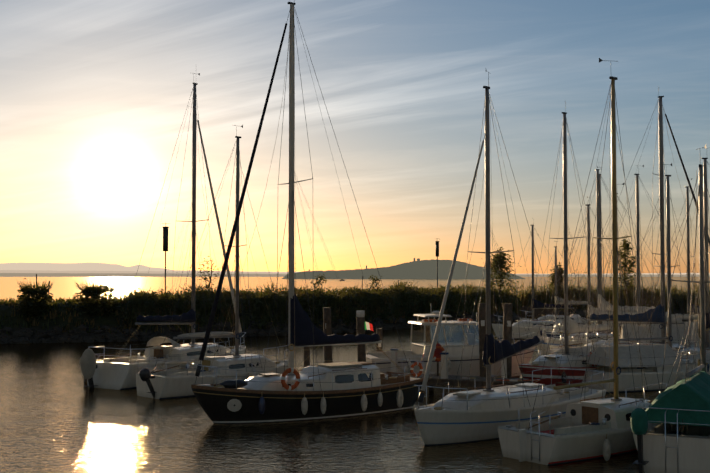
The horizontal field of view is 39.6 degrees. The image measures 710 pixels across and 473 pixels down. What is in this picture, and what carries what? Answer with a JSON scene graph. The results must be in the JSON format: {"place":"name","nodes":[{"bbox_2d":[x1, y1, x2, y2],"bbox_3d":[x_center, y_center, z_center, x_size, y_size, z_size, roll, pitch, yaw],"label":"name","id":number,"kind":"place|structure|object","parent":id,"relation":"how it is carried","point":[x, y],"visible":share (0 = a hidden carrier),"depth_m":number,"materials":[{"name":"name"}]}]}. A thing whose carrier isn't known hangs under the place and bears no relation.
{"place":"outdoors","nodes":[
{"label":"outdoors","id":0,"kind":"place"},
{"bbox_2d":[0,300,694,341],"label":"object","id":1,"kind":"structure","parent":0,"point":[111,321],"depth_m":68.53,"materials":[{"name":"green plant"}]},
{"bbox_2d":[162,225,168,288],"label":"marker post","id":2,"kind":"object","parent":1,"relation":"on","point":[165,238],"visible":0.77,"depth_m":74.47,"materials":[{"name":"black metal"}]},
{"bbox_2d":[190,256,226,288],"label":"sapling","id":3,"kind":"object","parent":1,"relation":"on","point":[209,276],"visible":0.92,"depth_m":82.56,"materials":[{"name":"green plant"}]},
{"bbox_2d":[0,311,584,343],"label":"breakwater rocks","id":4,"kind":"object","parent":1,"relation":"on","point":[79,334],"visible":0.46,"depth_m":67.85,"materials":[{"name":"black stone"}]},
{"bbox_2d":[307,273,326,291],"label":"bush","id":5,"kind":"object","parent":1,"relation":"on","point":[319,278],"visible":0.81,"depth_m":80.76,"materials":[{"name":"green plant"}]},
{"bbox_2d":[0,276,709,334],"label":"reeds and shrubs","id":6,"kind":"object","parent":1,"relation":"on","point":[38,300],"visible":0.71,"depth_m":78.01,"materials":[{"name":"green plant"}]},
{"bbox_2d":[368,275,383,291],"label":"bush","id":7,"kind":"object","parent":1,"relation":"on","point":[373,282],"visible":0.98,"depth_m":88.29,"materials":[{"name":"green plant"}]},
{"bbox_2d":[435,241,438,287],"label":"marker post","id":8,"kind":"object","parent":1,"relation":"on","point":[437,249],"visible":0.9,"depth_m":105.53,"materials":[{"name":"black metal"}]},
{"bbox_2d":[482,247,520,296],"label":"tree","id":9,"kind":"object","parent":1,"relation":"on","point":[499,257],"visible":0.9,"depth_m":102.57,"materials":[{"name":"green plant"}]},
{"bbox_2d":[547,262,563,297],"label":"poplar","id":10,"kind":"object","parent":1,"relation":"on","point":[559,287],"visible":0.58,"depth_m":114.75,"materials":[{"name":"green plant"}]},
{"bbox_2d":[569,272,586,294],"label":"sapling","id":11,"kind":"object","parent":1,"relation":"on","point":[578,282],"visible":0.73,"depth_m":113.64,"materials":[{"name":"green plant"}]},
{"bbox_2d":[609,236,642,297],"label":"tree","id":12,"kind":"object","parent":1,"relation":"on","point":[623,255],"visible":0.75,"depth_m":110.24,"materials":[{"name":"green plant"}]},
{"bbox_2d":[0,277,709,472],"bbox_3d":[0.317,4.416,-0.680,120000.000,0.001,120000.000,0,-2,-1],"label":"lake water","id":13,"kind":"structure","parent":0,"point":[57,415],"depth_m":28.78,"materials":[{"name":"grey liquid"}]},
{"bbox_2d":[80,73,245,389],"bbox_3d":[-7.792,-0.674,42.812,3.250,14.277,9.818,-1,-3,31],"label":"white sloop","id":14,"kind":"object","parent":13,"relation":"in","point":[118,373],"visible":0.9,"depth_m":41.85,"materials":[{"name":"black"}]},
{"bbox_2d":[136,125,287,398],"bbox_3d":[-5.285,0.884,38.605,7.726,10.824,2.841,2,-3,-45],"label":"sloop","id":15,"kind":"object","parent":13,"relation":"on","point":[166,383],"visible":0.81,"depth_m":37.83,"materials":[{"name":"white"}]},
{"bbox_2d":[36,274,463,295],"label":"lake markers","id":16,"kind":"object","parent":13,"relation":"on","point":[191,277],"visible":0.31,"depth_m":257.61,"materials":[{"name":"brown wood"}]},
{"bbox_2d":[191,2,425,423],"bbox_3d":[-1.246,-1.193,32.007,8.659,14.442,3.082,1,-3,-32],"label":"sailboat","id":17,"kind":"object","parent":13,"relation":"on","point":[327,390],"visible":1,"depth_m":31.10,"materials":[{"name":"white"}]},
{"bbox_2d":[84,303,700,387],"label":"mooring piles","id":18,"kind":"object","parent":13,"relation":"on","point":[361,348],"visible":0.35,"depth_m":39.42,"materials":[{"name":"brown wood"}]},
{"bbox_2d":[365,311,535,377],"bbox_3d":[4.126,4.678,42.701,7.864,3.572,3.298,0,-2,-12],"label":"cabin cruiser","id":19,"kind":"object","parent":13,"relation":"on","point":[423,332],"visible":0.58,"depth_m":41.68,"materials":[{"name":"white plastic"}]},
{"bbox_2d":[380,341,540,392],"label":"wooden pier","id":20,"kind":"structure","parent":13,"relation":"on","point":[438,356],"depth_m":36.86,"materials":[{"name":"brown wood"}]},
{"bbox_2d":[414,70,605,444],"bbox_3d":[4.376,0.554,28.817,2.822,10.695,8.199,-2,-3,43],"label":"sailboat","id":21,"kind":"object","parent":13,"relation":"on","point":[473,415],"visible":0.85,"depth_m":27.55,"materials":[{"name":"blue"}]},
{"bbox_2d":[519,305,558,317],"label":"palisade","id":22,"kind":"object","parent":13,"relation":"in","point":[524,308],"visible":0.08,"depth_m":106.16,"materials":[{"name":"brown wood"}]},
{"bbox_2d":[492,225,586,338],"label":"sailboat","id":23,"kind":"object","parent":13,"relation":"on","point":[517,327],"visible":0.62,"depth_m":69.86,"materials":[{"name":"white"}]},
{"bbox_2d":[520,246,602,324],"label":"sailboat","id":24,"kind":"object","parent":13,"relation":"on","point":[574,317],"visible":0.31,"depth_m":79.58,"materials":[{"name":"white"}]},
{"bbox_2d":[518,102,612,387],"bbox_3d":[8.861,0.402,40.321,6.796,11.926,3.053,2,-3,-43],"label":"sailboat","id":25,"kind":"object","parent":13,"relation":"on","point":[571,327],"visible":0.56,"depth_m":39.78,"materials":[{"name":"white"}]},
{"bbox_2d":[498,58,666,464],"bbox_3d":[6.235,0.599,25.594,5.860,10.745,2.617,2,-3,-38],"label":"sailboat","id":26,"kind":"object","parent":13,"relation":"in","point":[581,430],"visible":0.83,"depth_m":24.79,"materials":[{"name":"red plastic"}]},
{"bbox_2d":[535,197,647,354],"bbox_3d":[13.669,2.327,54.915,7.300,9.254,2.676,0,-2,7],"label":"sailboat","id":27,"kind":"object","parent":13,"relation":"in","point":[590,312],"visible":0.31,"depth_m":54.82,"materials":[{"name":"white"}]},
{"bbox_2d":[551,166,657,331],"bbox_3d":[16.314,1.382,63.102,7.500,11.803,2.833,0,-2,9],"label":"white sloop","id":28,"kind":"object","parent":13,"relation":"on","point":[601,249],"visible":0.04,"depth_m":63.17,"materials":[{"name":"black"}]},
{"bbox_2d":[545,169,667,337],"bbox_3d":[15.770,1.263,60.469,8.200,11.828,2.699,0,-2,3],"label":"sailboat","id":29,"kind":"object","parent":13,"relation":"on","point":[602,306],"visible":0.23,"depth_m":60.36,"materials":[{"name":"white"}]},
{"bbox_2d":[550,183,700,348],"bbox_3d":[13.348,2.020,47.809,7.700,9.295,2.790,0,-2,9],"label":"sailboat","id":30,"kind":"object","parent":13,"relation":"on","point":[656,330],"visible":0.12,"depth_m":47.26,"materials":[{"name":"white"}]},
{"bbox_2d":[546,87,709,354],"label":"sailboat","id":31,"kind":"object","parent":13,"relation":"on","point":[660,317],"visible":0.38,"depth_m":44.57,"materials":[{"name":"white"}]},
{"bbox_2d":[576,165,705,345],"bbox_3d":[15.727,1.494,52.325,7.900,10.712,2.866,0,-2,11],"label":"sailboat","id":32,"kind":"object","parent":13,"relation":"on","point":[637,218],"visible":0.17,"depth_m":52.41,"materials":[{"name":"white"}]},
{"bbox_2d":[580,164,709,392],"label":"covered sloop","id":33,"kind":"object","parent":13,"relation":"on","point":[627,377],"visible":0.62,"depth_m":38.55,"materials":[{"name":"white"}]},
{"bbox_2d":[630,145,709,472],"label":"sailboat","id":34,"kind":"object","parent":13,"relation":"on","point":[670,426],"visible":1,"depth_m":22.14,"materials":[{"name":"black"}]},
{"bbox_2d":[631,158,709,354],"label":"sailboat","id":35,"kind":"object","parent":13,"relation":"on","point":[706,258],"visible":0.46,"depth_m":42.93,"materials":[{"name":"white"}]},
{"bbox_2d":[648,179,708,321],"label":"sailboat","id":36,"kind":"object","parent":13,"relation":"on","point":[688,256],"visible":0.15,"depth_m":60.22,"materials":[{"name":"white"}]},
{"bbox_2d":[0,262,709,273],"bbox_3d":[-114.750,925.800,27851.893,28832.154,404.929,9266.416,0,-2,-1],"label":"hills","id":37,"kind":"structure","parent":0,"point":[90,266],"depth_m":26724.85,"materials":[{"name":"beige"}]},
{"bbox_2d":[0,273,709,276],"bbox_3d":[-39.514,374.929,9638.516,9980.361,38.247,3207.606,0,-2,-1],"label":"shore","id":38,"kind":"structure","parent":0,"point":[107,275],"depth_m":9080.39,"materials":[{"name":"grey"}]},
{"bbox_2d":[0,270,709,274],"bbox_3d":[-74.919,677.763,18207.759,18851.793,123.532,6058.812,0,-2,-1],"label":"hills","id":39,"kind":"structure","parent":0,"point":[51,271],"depth_m":17764.59,"materials":[{"name":"grey"}]},
{"bbox_2d":[0,0,709,273],"label":"sky","id":40,"kind":"structure","parent":0,"point":[95,96],"materials":[{"name":"blue"}]},
{"bbox_2d":[282,258,524,278],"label":"hill","id":41,"kind":"structure","parent":0,"point":[421,269],"depth_m":1650.60,"materials":[{"name":"grey"}]}
]}

